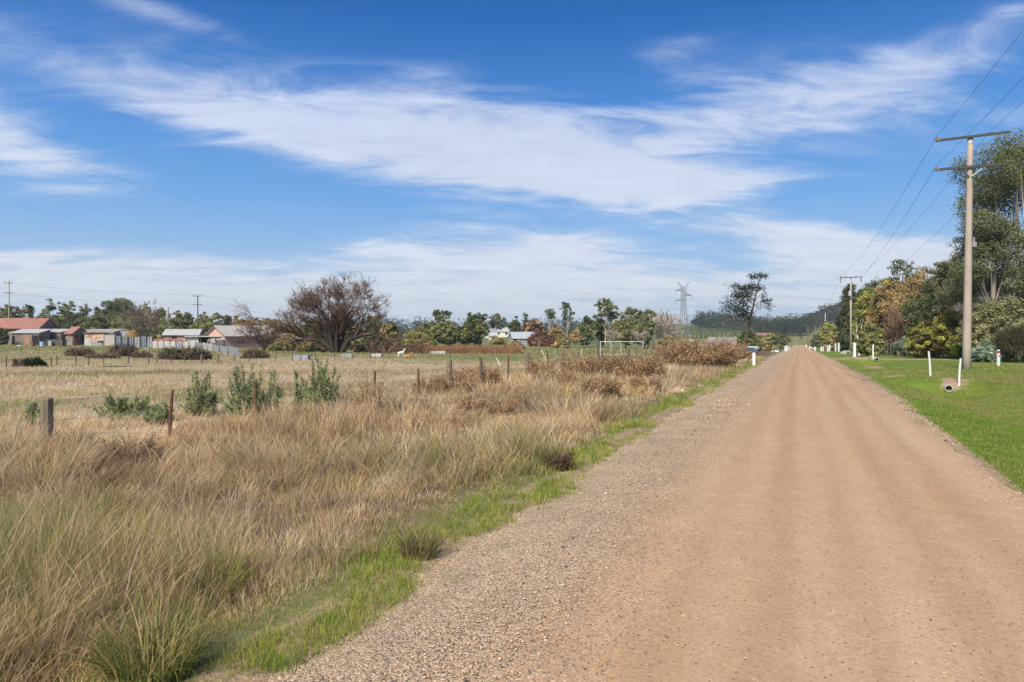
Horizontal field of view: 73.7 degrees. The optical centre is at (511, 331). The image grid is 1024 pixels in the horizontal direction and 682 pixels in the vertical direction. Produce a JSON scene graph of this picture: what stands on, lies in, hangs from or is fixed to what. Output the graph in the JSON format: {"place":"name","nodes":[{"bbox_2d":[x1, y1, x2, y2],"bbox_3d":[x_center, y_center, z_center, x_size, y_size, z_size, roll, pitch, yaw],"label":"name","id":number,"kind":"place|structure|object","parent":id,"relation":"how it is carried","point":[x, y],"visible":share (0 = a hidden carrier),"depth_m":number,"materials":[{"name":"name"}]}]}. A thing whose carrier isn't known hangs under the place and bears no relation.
{"place":"outdoors","nodes":[
{"label":"outdoors","id":0,"kind":"place"},
{"bbox_2d":[36,359,767,681],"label":"verge grass","id":1,"kind":"structure","parent":0,"point":[329,616],"depth_m":5.04,"materials":[{"name":"green plant"}]},
{"bbox_2d":[0,287,1023,681],"bbox_3d":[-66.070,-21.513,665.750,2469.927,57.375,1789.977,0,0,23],"label":"ground","id":2,"kind":"structure","parent":0,"point":[968,387],"depth_m":13.39,"materials":[{"name":"plant"}]},
{"bbox_2d":[0,304,23,317],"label":"tree","id":3,"kind":"object","parent":2,"relation":"on","point":[3,312],"visible":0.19,"depth_m":178.08,"materials":[{"name":"green plant"}]},
{"bbox_2d":[0,318,60,343],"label":"farmhouse","id":4,"kind":"object","parent":2,"relation":"on","point":[12,324],"visible":0.33,"depth_m":137.68,"materials":[{"name":"metal"}]},
{"bbox_2d":[9,329,51,344],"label":"verandah shed","id":5,"kind":"structure","parent":2,"relation":"on","point":[24,336],"depth_m":131.00,"materials":[{"name":"metal"}]},
{"bbox_2d":[21,399,54,426],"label":"gorse bush","id":6,"kind":"object","parent":2,"relation":"on","point":[33,405],"visible":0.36,"depth_m":12.72,"materials":[{"name":"green plant"}]},
{"bbox_2d":[51,311,88,328],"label":"shrub","id":7,"kind":"object","parent":2,"relation":"on","point":[66,321],"visible":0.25,"depth_m":165.40,"materials":[{"name":"green plant"}]},
{"bbox_2d":[2,473,142,532],"bbox_3d":[-4.221,1.688,6.469,1.560,0.508,1.466,0,0,0],"label":"grass tussock","id":8,"kind":"object","parent":2,"relation":"on","point":[92,502],"depth_m":6.60,"materials":[{"name":"plant"}]},
{"bbox_2d":[63,326,87,344],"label":"shed","id":9,"kind":"structure","parent":2,"relation":"on","point":[74,335],"depth_m":131.22,"materials":[{"name":"metal"}]},
{"bbox_2d":[63,345,95,356],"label":"bramble","id":10,"kind":"object","parent":2,"relation":"on","point":[72,351],"visible":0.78,"depth_m":53.49,"materials":[{"name":"brown plant"}]},
{"bbox_2d":[78,314,114,329],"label":"shrub","id":11,"kind":"object","parent":2,"relation":"on","point":[93,322],"visible":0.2,"depth_m":163.81,"materials":[{"name":"green plant"}]},
{"bbox_2d":[84,332,114,345],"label":"patchwork shed","id":12,"kind":"structure","parent":2,"relation":"on","point":[98,338],"depth_m":126.05,"materials":[{"name":"beige metal"}]},
{"bbox_2d":[99,297,136,319],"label":"tree","id":13,"kind":"object","parent":2,"relation":"on","point":[111,309],"visible":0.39,"depth_m":182.37,"materials":[{"name":"green plant"}]},
{"bbox_2d":[90,392,151,420],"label":"gorse bush","id":14,"kind":"object","parent":2,"relation":"on","point":[120,407],"visible":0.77,"depth_m":13.62,"materials":[{"name":"green plant"}]},
{"bbox_2d":[106,342,139,356],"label":"bramble","id":15,"kind":"object","parent":2,"relation":"on","point":[125,350],"visible":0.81,"depth_m":54.89,"materials":[{"name":"brown plant"}]},
{"bbox_2d":[109,313,149,336],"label":"shrub","id":16,"kind":"object","parent":2,"relation":"on","point":[116,323],"visible":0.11,"depth_m":165.37,"materials":[{"name":"green plant"}]},
{"bbox_2d":[92,428,173,466],"bbox_3d":[-5.277,1.625,9.472,1.024,0.560,0.927,0,0,0],"label":"dead bracken","id":17,"kind":"object","parent":2,"relation":"on","point":[150,446],"visible":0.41,"depth_m":9.32,"materials":[{"name":"brown plant"}]},
{"bbox_2d":[114,336,151,347],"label":"iron fence","id":18,"kind":"object","parent":2,"relation":"on","point":[142,341],"visible":0.69,"depth_m":115.34,"materials":[{"name":"grey metal"}]},
{"bbox_2d":[117,297,165,335],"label":"bare tree","id":19,"kind":"object","parent":2,"relation":"on","point":[151,319],"visible":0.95,"depth_m":149.02,"materials":[{"name":"brown plant"}]},
{"bbox_2d":[44,578,246,681],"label":"grass tussock","id":20,"kind":"object","parent":2,"relation":"on","point":[172,654],"depth_m":3.59,"materials":[{"name":"green plant"}]},
{"bbox_2d":[141,399,176,424],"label":"gorse bush","id":21,"kind":"object","parent":2,"relation":"on","point":[159,413],"visible":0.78,"depth_m":13.16,"materials":[{"name":"green plant"}]},
{"bbox_2d":[144,316,176,340],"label":"shrub","id":22,"kind":"object","parent":2,"relation":"on","point":[163,327],"visible":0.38,"depth_m":164.96,"materials":[{"name":"green plant"}]},
{"bbox_2d":[152,340,194,348],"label":"iron fence","id":23,"kind":"object","parent":2,"relation":"on","point":[159,344],"visible":0.63,"depth_m":110.33,"materials":[{"name":"grey metal"}]},
{"bbox_2d":[162,329,204,341],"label":"pink outbuilding","id":24,"kind":"structure","parent":2,"relation":"on","point":[175,333],"depth_m":131.46,"materials":[{"name":"metal"}]},
{"bbox_2d":[157,344,213,359],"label":"bramble","id":25,"kind":"object","parent":2,"relation":"on","point":[193,353],"visible":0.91,"depth_m":50.23,"materials":[{"name":"brown plant"}]},
{"bbox_2d":[175,369,219,415],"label":"gorse bush","id":26,"kind":"object","parent":2,"relation":"on","point":[209,398],"visible":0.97,"depth_m":14.26,"materials":[{"name":"green plant"}]},
{"bbox_2d":[187,319,220,332],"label":"shrub","id":27,"kind":"object","parent":2,"relation":"on","point":[206,326],"visible":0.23,"depth_m":167.88,"materials":[{"name":"green plant"}]},
{"bbox_2d":[147,535,269,607],"bbox_3d":[-2.087,1.642,4.731,0.871,0.434,0.994,0,0,0],"label":"grass tussock","id":28,"kind":"object","parent":2,"relation":"on","point":[246,570],"depth_m":4.70,"materials":[{"name":"green plant"}]},
{"bbox_2d":[195,341,239,358],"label":"iron fence","id":29,"kind":"object","parent":2,"relation":"on","point":[230,351],"visible":0.56,"depth_m":66.66,"materials":[{"name":"grey metal"}]},
{"bbox_2d":[203,325,285,347],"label":"pink house","id":30,"kind":"structure","parent":2,"relation":"on","point":[219,330],"depth_m":124.50,"materials":[{"name":"paint"}]},
{"bbox_2d":[217,362,285,416],"bbox_3d":[-5.436,1.229,14.253,1.262,1.247,1.218,0,0,35],"label":"gorse bush","id":31,"kind":"object","parent":2,"relation":"on","point":[246,403],"visible":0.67,"depth_m":14.12,"materials":[{"name":"green plant"}]},
{"bbox_2d":[242,346,269,358],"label":"bramble","id":32,"kind":"object","parent":2,"relation":"on","point":[255,353],"visible":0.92,"depth_m":53.13,"materials":[{"name":"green plant"}]},
{"bbox_2d":[229,318,287,350],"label":"bare tree","id":33,"kind":"object","parent":2,"relation":"on","point":[261,337],"visible":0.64,"depth_m":83.50,"materials":[{"name":"brown plant"}]},
{"bbox_2d":[3,343,539,367],"bbox_3d":[-12.284,1.963,51.245,44.238,1.600,3.610,0,0,-43],"label":"paddock fence","id":34,"kind":"object","parent":2,"relation":"on","point":[201,356],"visible":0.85,"depth_m":45.15,"materials":[{"name":"wood"}]},
{"bbox_2d":[266,336,298,350],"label":"shrub","id":35,"kind":"object","parent":2,"relation":"on","point":[278,345],"visible":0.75,"depth_m":88.71,"materials":[{"name":"green plant"}]},
{"bbox_2d":[269,396,329,423],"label":"dead bracken","id":36,"kind":"object","parent":2,"relation":"on","point":[301,407],"visible":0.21,"depth_m":12.99,"materials":[{"name":"brown plant"}]},
{"bbox_2d":[291,370,314,406],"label":"gorse bush","id":37,"kind":"object","parent":2,"relation":"on","point":[299,395],"visible":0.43,"depth_m":15.58,"materials":[{"name":"green plant"}]},
{"bbox_2d":[296,341,326,351],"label":"shrub","id":38,"kind":"object","parent":2,"relation":"on","point":[314,346],"visible":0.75,"depth_m":81.12,"materials":[{"name":"green plant"}]},
{"bbox_2d":[301,358,342,407],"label":"gorse bush","id":39,"kind":"object","parent":2,"relation":"on","point":[324,385],"visible":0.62,"depth_m":15.05,"materials":[{"name":"green plant"}]},
{"bbox_2d":[222,271,429,352],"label":"willow tree","id":40,"kind":"object","parent":2,"relation":"on","point":[334,342],"visible":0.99,"depth_m":75.96,"materials":[{"name":"plant"}]},
{"bbox_2d":[34,315,624,342],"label":"treeline","id":41,"kind":"object","parent":2,"relation":"on","point":[564,325],"visible":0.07,"depth_m":509.96,"materials":[{"name":"green plant"}]},
{"bbox_2d":[0,344,660,375],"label":"paddock grass","id":42,"kind":"structure","parent":2,"relation":"on","point":[206,361],"depth_m":45.99,"materials":[{"name":"beige plant"}]},
{"bbox_2d":[0,344,669,444],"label":"wire fence","id":43,"kind":"object","parent":2,"relation":"on","point":[46,405],"visible":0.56,"depth_m":13.18,"materials":[{"name":"metal"}]},
{"bbox_2d":[343,371,390,407],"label":"dead bracken","id":44,"kind":"object","parent":2,"relation":"on","point":[365,391],"visible":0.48,"depth_m":15.79,"materials":[{"name":"brown plant"}]},
{"bbox_2d":[0,350,766,681],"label":"dry grass","id":45,"kind":"structure","parent":2,"relation":"on","point":[64,576],"depth_m":8.17,"materials":[{"name":"beige plant"}]},
{"bbox_2d":[375,321,400,344],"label":"shrub","id":46,"kind":"object","parent":2,"relation":"on","point":[392,330],"visible":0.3,"depth_m":117.25,"materials":[{"name":"green plant"}]},
{"bbox_2d":[383,515,455,560],"bbox_3d":[-0.765,1.665,5.551,0.680,0.334,0.648,0,0,0],"label":"grass tussock","id":47,"kind":"object","parent":2,"relation":"on","point":[432,548],"depth_m":5.50,"materials":[{"name":"green plant"}]},
{"bbox_2d":[401,326,437,348],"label":"shrub","id":48,"kind":"object","parent":2,"relation":"on","point":[425,333],"visible":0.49,"depth_m":106.71,"materials":[{"name":"green plant"}]},
{"bbox_2d":[408,372,444,393],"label":"dead bracken","id":49,"kind":"object","parent":2,"relation":"on","point":[423,384],"visible":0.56,"depth_m":20.78,"materials":[{"name":"brown plant"}]},
{"bbox_2d":[420,320,449,343],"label":"tree","id":50,"kind":"object","parent":2,"relation":"on","point":[437,332],"visible":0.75,"depth_m":133.72,"materials":[{"name":"green plant"}]},
{"bbox_2d":[436,317,463,345],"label":"tree","id":51,"kind":"object","parent":2,"relation":"on","point":[449,326],"visible":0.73,"depth_m":135.57,"materials":[{"name":"green plant"}]},
{"bbox_2d":[431,366,481,391],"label":"dead bracken","id":52,"kind":"object","parent":2,"relation":"on","point":[446,384],"visible":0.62,"depth_m":21.45,"materials":[{"name":"brown plant"}]},
{"bbox_2d":[408,343,522,353],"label":"reeds","id":53,"kind":"object","parent":2,"relation":"on","point":[467,348],"visible":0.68,"depth_m":84.86,"materials":[{"name":"brown plant"}]},
{"bbox_2d":[452,322,478,345],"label":"tree","id":54,"kind":"object","parent":2,"relation":"on","point":[468,335],"visible":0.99,"depth_m":133.81,"materials":[{"name":"green plant"}]},
{"bbox_2d":[455,387,487,409],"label":"dead bracken","id":55,"kind":"object","parent":2,"relation":"on","point":[469,400],"visible":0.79,"depth_m":16.30,"materials":[{"name":"brown plant"}]},
{"bbox_2d":[473,319,489,345],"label":"tree","id":56,"kind":"object","parent":2,"relation":"on","point":[481,329],"visible":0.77,"depth_m":136.48,"materials":[{"name":"green plant"}]},
{"bbox_2d":[467,360,504,384],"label":"dead bracken","id":57,"kind":"object","parent":2,"relation":"on","point":[492,377],"visible":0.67,"depth_m":23.82,"materials":[{"name":"brown plant"}]},
{"bbox_2d":[480,392,519,416],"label":"dead bracken","id":58,"kind":"object","parent":2,"relation":"on","point":[498,410],"visible":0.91,"depth_m":15.46,"materials":[{"name":"brown plant"}]},
{"bbox_2d":[504,386,531,408],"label":"dead bracken","id":59,"kind":"object","parent":2,"relation":"on","point":[516,395],"visible":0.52,"depth_m":16.84,"materials":[{"name":"brown plant"}]},
{"bbox_2d":[508,332,534,345],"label":"grey barn","id":60,"kind":"structure","parent":2,"relation":"on","point":[520,336],"depth_m":151.03,"materials":[{"name":"metal"}]},
{"bbox_2d":[521,318,546,333],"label":"shrub","id":61,"kind":"object","parent":2,"relation":"on","point":[533,325],"visible":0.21,"depth_m":158.77,"materials":[{"name":"brown plant"}]},
{"bbox_2d":[524,351,558,375],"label":"dead bracken","id":62,"kind":"object","parent":2,"relation":"on","point":[532,365],"visible":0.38,"depth_m":26.48,"materials":[{"name":"brown plant"}]},
{"bbox_2d":[527,330,557,346],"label":"shrub","id":63,"kind":"object","parent":2,"relation":"on","point":[546,340],"visible":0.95,"depth_m":147.90,"materials":[{"name":"brown plant"}]},
{"bbox_2d":[528,363,579,388],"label":"dead bracken","id":64,"kind":"object","parent":2,"relation":"on","point":[564,374],"visible":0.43,"depth_m":22.73,"materials":[{"name":"brown plant"}]},
{"bbox_2d":[540,443,576,470],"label":"dead bracken","id":65,"kind":"object","parent":2,"relation":"on","point":[564,463],"visible":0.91,"depth_m":8.91,"materials":[{"name":"brown plant"}]},
{"bbox_2d":[559,302,574,336],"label":"gum tree","id":66,"kind":"object","parent":2,"relation":"on","point":[565,309],"visible":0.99,"depth_m":194.76,"materials":[{"name":"green plant"}]},
{"bbox_2d":[557,350,602,377],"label":"dead bracken","id":67,"kind":"object","parent":2,"relation":"on","point":[588,364],"visible":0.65,"depth_m":27.40,"materials":[{"name":"brown plant"}]},
{"bbox_2d":[570,324,598,347],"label":"tree","id":68,"kind":"object","parent":2,"relation":"on","point":[582,329],"visible":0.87,"depth_m":144.91,"materials":[{"name":"green plant"}]},
{"bbox_2d":[580,370,624,397],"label":"dead bracken","id":69,"kind":"object","parent":2,"relation":"on","point":[612,387],"visible":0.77,"depth_m":20.07,"materials":[{"name":"brown plant"}]},
{"bbox_2d":[592,297,621,347],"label":"gum tree","id":70,"kind":"object","parent":2,"relation":"on","point":[607,303],"visible":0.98,"depth_m":159.71,"materials":[{"name":"green plant"}]},
{"bbox_2d":[609,317,646,347],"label":"tree","id":71,"kind":"object","parent":2,"relation":"on","point":[626,325],"visible":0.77,"depth_m":147.11,"materials":[{"name":"green plant"}]},
{"bbox_2d":[591,344,670,379],"bbox_3d":[4.871,1.277,28.595,3.463,1.501,2.807,0,0,0],"label":"dead bracken","id":72,"kind":"object","parent":2,"relation":"on","point":[630,365],"visible":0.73,"depth_m":27.99,"materials":[{"name":"brown plant"}]},
{"bbox_2d":[620,306,642,347],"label":"gum tree","id":73,"kind":"object","parent":2,"relation":"on","point":[631,312],"visible":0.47,"depth_m":157.23,"materials":[{"name":"green plant"}]},
{"bbox_2d":[623,367,663,390],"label":"dead bracken","id":74,"kind":"object","parent":2,"relation":"on","point":[656,381],"visible":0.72,"depth_m":21.95,"materials":[{"name":"brown plant"}]},
{"bbox_2d":[636,321,655,348],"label":"tree","id":75,"kind":"object","parent":2,"relation":"on","point":[648,329],"visible":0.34,"depth_m":149.29,"materials":[{"name":"green plant"}]},
{"bbox_2d":[643,309,683,341],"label":"bare tree","id":76,"kind":"object","parent":2,"relation":"on","point":[658,326],"visible":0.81,"depth_m":159.66,"materials":[{"name":"plant"}]},
{"bbox_2d":[651,307,690,338],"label":"bare tree","id":77,"kind":"object","parent":2,"relation":"on","point":[675,333],"visible":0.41,"depth_m":164.72,"materials":[{"name":"grey plant"}]},
{"bbox_2d":[654,331,743,367],"bbox_3d":[11.387,1.080,42.164,5.279,2.357,4.566,0,0,0],"label":"dead bracken","id":78,"kind":"object","parent":2,"relation":"on","point":[689,352],"visible":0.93,"depth_m":41.10,"materials":[{"name":"brown plant"}]},
{"bbox_2d":[717,271,774,349],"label":"leaning tree","id":79,"kind":"object","parent":2,"relation":"on","point":[739,295],"visible":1,"depth_m":91.92,"materials":[{"name":"green plant"}]},
{"bbox_2d":[735,328,761,351],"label":"shrub","id":80,"kind":"object","parent":2,"relation":"on","point":[752,340],"visible":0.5,"depth_m":117.09,"materials":[{"name":"green plant"}]},
{"bbox_2d":[685,303,838,335],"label":"valley woods","id":81,"kind":"object","parent":2,"relation":"on","point":[766,324],"visible":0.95,"depth_m":526.04,"materials":[{"name":"green plant"}]},
{"bbox_2d":[771,333,791,348],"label":"tree","id":82,"kind":"object","parent":2,"relation":"on","point":[778,340],"visible":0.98,"depth_m":184.11,"materials":[{"name":"green plant"}]},
{"bbox_2d":[819,322,839,346],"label":"shrub","id":83,"kind":"object","parent":2,"relation":"on","point":[827,330],"visible":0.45,"depth_m":174.42,"materials":[{"name":"green plant"}]},
{"bbox_2d":[838,283,862,347],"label":"tree","id":84,"kind":"object","parent":2,"relation":"on","point":[845,309],"visible":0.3,"depth_m":121.81,"materials":[{"name":"green plant"}]},
{"bbox_2d":[840,275,861,350],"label":"power pole","id":85,"kind":"object","parent":2,"relation":"on","point":[850,294],"visible":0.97,"depth_m":112.88,"materials":[{"name":"wood"}]},
{"bbox_2d":[851,286,875,353],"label":"tree","id":86,"kind":"object","parent":2,"relation":"on","point":[862,309],"visible":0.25,"depth_m":89.94,"materials":[{"name":"green plant"}]},
{"bbox_2d":[844,277,884,340],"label":"tree","id":87,"kind":"object","parent":2,"relation":"on","point":[874,284],"visible":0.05,"depth_m":121.47,"materials":[{"name":"green plant"}]},
{"bbox_2d":[855,322,889,355],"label":"shrub","id":88,"kind":"object","parent":2,"relation":"on","point":[870,335],"visible":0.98,"depth_m":79.08,"materials":[{"name":"green plant"}]},
{"bbox_2d":[866,280,898,354],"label":"tree","id":89,"kind":"object","parent":2,"relation":"on","point":[876,319],"visible":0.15,"depth_m":85.92,"materials":[{"name":"plant"}]},
{"bbox_2d":[880,300,908,355],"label":"bare tree","id":90,"kind":"object","parent":2,"relation":"on","point":[895,325],"visible":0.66,"depth_m":78.01,"materials":[{"name":"brown plant"}]},
{"bbox_2d":[887,259,914,282],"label":"tree","id":91,"kind":"object","parent":2,"relation":"on","point":[899,267],"visible":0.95,"depth_m":95.77,"materials":[{"name":"green plant"}]},
{"bbox_2d":[808,277,997,327],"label":"forest","id":92,"kind":"object","parent":2,"relation":"on","point":[835,311],"visible":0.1,"depth_m":594.84,"materials":[{"name":"green plant"}]},
{"bbox_2d":[870,265,955,354],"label":"tree","id":93,"kind":"object","parent":2,"relation":"on","point":[905,288],"visible":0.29,"depth_m":83.51,"materials":[{"name":"plant"}]},
{"bbox_2d":[900,287,950,356],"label":"tree","id":94,"kind":"object","parent":2,"relation":"on","point":[918,309],"visible":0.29,"depth_m":72.80,"materials":[{"name":"green plant"}]},
{"bbox_2d":[902,309,962,358],"bbox_3d":[38.571,0.286,61.961,5.461,4.658,5.519,0,0,0],"label":"shrub","id":95,"kind":"object","parent":2,"relation":"on","point":[938,336],"visible":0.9,"depth_m":61.04,"materials":[{"name":"green plant"}]},
{"bbox_2d":[917,258,984,357],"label":"tree","id":96,"kind":"object","parent":2,"relation":"on","point":[941,273],"visible":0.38,"depth_m":65.48,"materials":[{"name":"green plant"}]},
{"bbox_2d":[935,129,1009,368],"bbox_3d":[25.374,-4.232,37.770,3.486,13.449,0.481,0,0,23],"label":"power pole","id":97,"kind":"object","parent":2,"relation":"on","point":[967,319],"visible":1,"depth_m":37.69,"materials":[{"name":"wood"}]},
{"bbox_2d":[939,206,1023,309],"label":"tree","id":98,"kind":"object","parent":2,"relation":"on","point":[997,236],"visible":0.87,"depth_m":56.01,"materials":[{"name":"green plant"}]},
{"bbox_2d":[945,127,1023,295],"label":"tree","id":99,"kind":"object","parent":2,"relation":"on","point":[1000,181],"visible":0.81,"depth_m":63.42,"materials":[{"name":"green plant"}]},
{"bbox_2d":[971,339,1005,362],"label":"cushion bush","id":100,"kind":"object","parent":2,"relation":"on","point":[986,351],"visible":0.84,"depth_m":49.48,"materials":[{"name":"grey plant"}]},
{"bbox_2d":[956,294,1023,360],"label":"shrub","id":101,"kind":"object","parent":2,"relation":"on","point":[990,318],"visible":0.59,"depth_m":54.03,"materials":[{"name":"green plant"}]},
{"bbox_2d":[992,324,1023,362],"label":"weeping shrub","id":102,"kind":"object","parent":2,"relation":"on","point":[1008,340],"visible":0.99,"depth_m":48.61,"materials":[{"name":"green plant"}]},
{"bbox_2d":[0,0,1023,328],"label":"sky","id":103,"kind":"structure","parent":0,"point":[705,145],"materials":[{"name":"blue"}]},
{"bbox_2d":[253,345,1023,681],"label":"road","id":104,"kind":"structure","parent":0,"point":[886,543],"depth_m":5.04,"materials":[{"name":"beige gravel"}]},
{"bbox_2d":[844,363,1023,492],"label":"lawn grass","id":105,"kind":"structure","parent":0,"point":[970,413],"depth_m":17.63,"materials":[{"name":"green plant"}]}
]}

